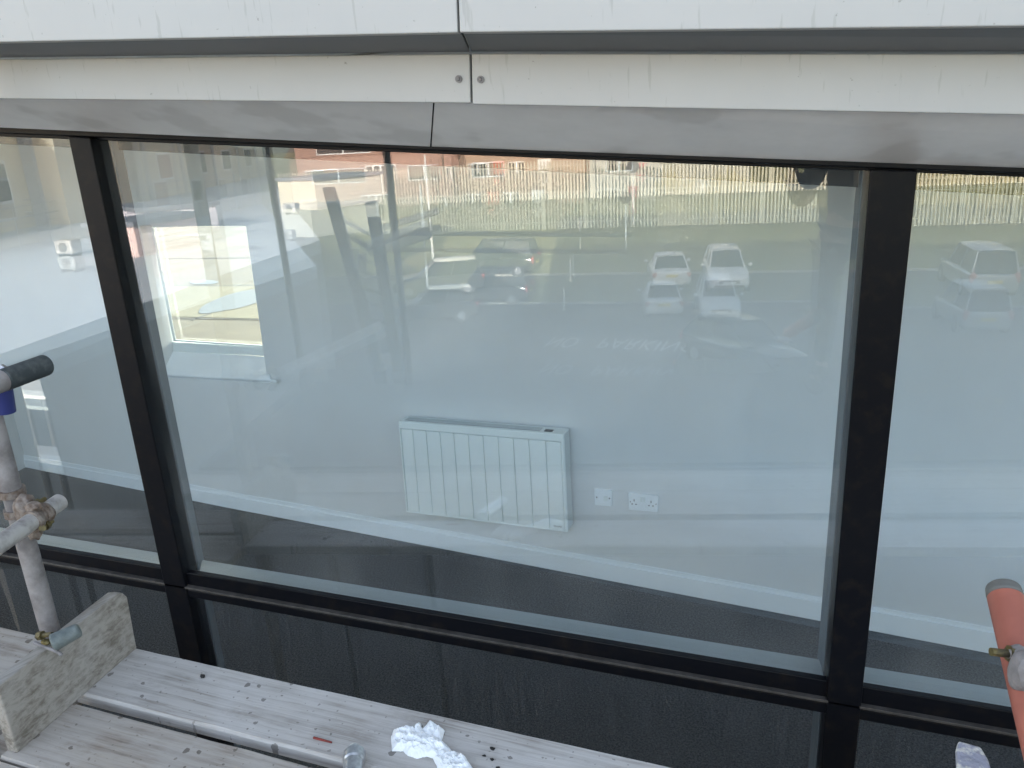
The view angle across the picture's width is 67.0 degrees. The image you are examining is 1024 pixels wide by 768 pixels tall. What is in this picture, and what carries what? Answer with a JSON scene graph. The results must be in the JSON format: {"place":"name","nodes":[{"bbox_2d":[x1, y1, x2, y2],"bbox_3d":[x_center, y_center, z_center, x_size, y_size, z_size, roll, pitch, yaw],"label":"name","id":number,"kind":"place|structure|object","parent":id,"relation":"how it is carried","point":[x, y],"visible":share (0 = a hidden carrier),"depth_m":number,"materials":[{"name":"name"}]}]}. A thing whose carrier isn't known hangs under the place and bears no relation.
{"place":"outdoors","nodes":[
{"label":"outdoors","id":0,"kind":"place"},
{"bbox_2d":[0,762,19,767],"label":"scaffold board","id":1,"kind":"object","parent":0,"point":[3,765],"visible":1,"depth_m":2.08,"materials":[{"name":"grey wood"}]},
{"bbox_2d":[0,35,467,58],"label":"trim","id":2,"kind":"structure","parent":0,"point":[324,54],"depth_m":3.87,"materials":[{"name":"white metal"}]},
{"bbox_2d":[0,467,1023,767],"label":"floor","id":3,"kind":"structure","parent":0,"point":[654,723],"depth_m":3.98,"materials":[{"name":"carpet"}]},
{"bbox_2d":[3,414,24,470],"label":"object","id":4,"kind":"structure","parent":3,"relation":"on","point":[14,437],"depth_m":6.55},
{"bbox_2d":[0,44,1023,665],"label":"interior wall","id":5,"kind":"structure","parent":3,"relation":"on","point":[676,344],"depth_m":4.16,"materials":[{"name":"white paint"}]},
{"bbox_2d":[151,226,276,382],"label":"back window","id":6,"kind":"structure","parent":5,"relation":"attached to","point":[203,360],"depth_m":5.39,"materials":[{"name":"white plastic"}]},
{"bbox_2d":[152,226,186,227],"bbox_3d":[-2.077,-1.074,5.150,1.172,0.064,0.022,5,20,25],"label":"window frame","id":7,"kind":"structure","parent":6,"relation":"in","point":[152,226],"depth_m":5.27,"materials":[{"name":"white plastic"}]},
{"bbox_2d":[172,341,263,355],"bbox_3d":[-2.066,-0.242,5.434,1.081,0.105,0.022,5,20,25],"label":"window frame","id":8,"kind":"structure","parent":6,"relation":"in","point":[191,347],"depth_m":5.42,"materials":[{"name":"white plastic"}]},
{"bbox_2d":[399,416,572,531],"bbox_3d":[-0.170,0.524,4.561,1.080,0.651,0.097,5,20,25],"label":"panel heater","id":9,"kind":"object","parent":5,"relation":"attached to","point":[509,474],"visible":1,"depth_m":4.49,"materials":[{"name":"white metal"}]},
{"bbox_2d":[594,488,611,505],"bbox_3d":[0.512,0.637,4.336,0.103,0.105,0.016,5,20,25],"label":"switch plate","id":10,"kind":"object","parent":5,"relation":"attached to","point":[603,497],"visible":1,"depth_m":4.33,"materials":[{"name":"white paint"}]},
{"bbox_2d":[628,492,658,511],"bbox_3d":[0.719,0.651,4.239,0.168,0.111,0.016,5,20,25],"label":"double socket","id":11,"kind":"object","parent":5,"relation":"attached to","point":[642,502],"visible":1,"depth_m":4.23,"materials":[{"name":"white paint"}]},
{"bbox_2d":[955,742,989,767],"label":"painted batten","id":12,"kind":"object","parent":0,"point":[969,756],"visible":1,"depth_m":1.10,"materials":[{"name":"white paint"}]},
{"bbox_2d":[985,578,1023,759],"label":"orange tube","id":13,"kind":"object","parent":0,"point":[1005,599],"visible":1,"depth_m":1.15,"materials":[{"name":"orange plastic"}]},
{"bbox_2d":[988,644,1023,690],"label":"coupler","id":14,"kind":"object","parent":13,"relation":"attached to","point":[1013,655],"visible":0.99,"depth_m":1.08,"materials":[{"name":"metal"}]},
{"label":"car park","id":15,"kind":"structure","parent":0,"visible":0},
{"bbox_2d":[0,415,80,704],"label":"scaffold standard","id":16,"kind":"object","parent":15,"relation":"on","point":[35,576],"depth_m":2.21,"materials":[{"name":"grey metal"}]},
{"bbox_2d":[0,727,7,761],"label":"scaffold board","id":17,"kind":"object","parent":16,"relation":"attached to","point":[3,748],"visible":0.01,"depth_m":2.23,"materials":[{"name":"grey wood"}]},
{"bbox_2d":[0,355,53,414],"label":"sleeved tube","id":18,"kind":"object","parent":16,"relation":"attached to","point":[16,375],"visible":1,"depth_m":1.57,"materials":[{"name":"black rubber"}]},
{"bbox_2d":[0,483,55,539],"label":"scaffold coupler","id":19,"kind":"object","parent":16,"relation":"attached to","point":[40,510],"visible":0.8,"depth_m":2.09,"materials":[{"name":"brown metal"}]},
{"bbox_2d":[0,494,67,554],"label":"scaffold tube","id":20,"kind":"object","parent":19,"relation":"attached to","point":[16,532],"visible":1,"depth_m":2.00,"materials":[{"name":"grey metal"}]},
{"bbox_2d":[0,627,82,703],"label":"scaffold board","id":21,"kind":"object","parent":16,"relation":"attached to","point":[16,647],"visible":0.2,"depth_m":2.69,"materials":[{"name":"grey wood"}]},
{"bbox_2d":[0,704,310,767],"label":"scaffold board","id":22,"kind":"object","parent":16,"relation":"attached to","point":[75,736],"visible":0.94,"depth_m":2.11,"materials":[{"name":"grey wood"}]},
{"bbox_2d":[77,649,669,767],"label":"scaffold board","id":23,"kind":"object","parent":16,"relation":"attached to","point":[285,719],"visible":0.92,"depth_m":2.19,"materials":[{"name":"grey wood"}]},
{"bbox_2d":[0,592,135,751],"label":"toe board","id":24,"kind":"object","parent":23,"relation":"on","point":[41,689],"visible":0.96,"depth_m":2.26,"materials":[{"name":"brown wood"}]},
{"bbox_2d":[33,624,81,655],"bbox_3d":[-1.289,0.730,2.184,0.142,0.084,0.070,-4,18,-3],"label":"board clamp","id":25,"kind":"object","parent":24,"relation":"attached to","point":[59,639],"visible":1,"depth_m":2.18,"materials":[{"name":"grey metal"}]},
{"bbox_2d":[313,736,331,742],"bbox_3d":[-0.515,0.968,2.103,0.058,0.007,0.007,4,19,21],"label":"splinter","id":26,"kind":"object","parent":23,"relation":"on","point":[319,739],"visible":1,"depth_m":2.10,"materials":[{"name":"wood"}]},
{"bbox_2d":[343,743,365,767],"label":"tube fitting","id":27,"kind":"object","parent":23,"relation":"on","point":[354,755],"visible":1,"depth_m":1.99,"materials":[{"name":"grey metal"}]},
{"bbox_2d":[391,720,471,767],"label":"tissue","id":28,"kind":"object","parent":23,"relation":"on","point":[417,742],"visible":1,"depth_m":2.05,"materials":[{"name":"white paper"}]},
{"bbox_2d":[0,0,1023,767],"bbox_3d":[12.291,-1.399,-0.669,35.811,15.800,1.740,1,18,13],"label":"office building","id":29,"kind":"structure","parent":15,"relation":"on","point":[886,136],"depth_m":1.93,"materials":[{"name":"metal"}]}
]}

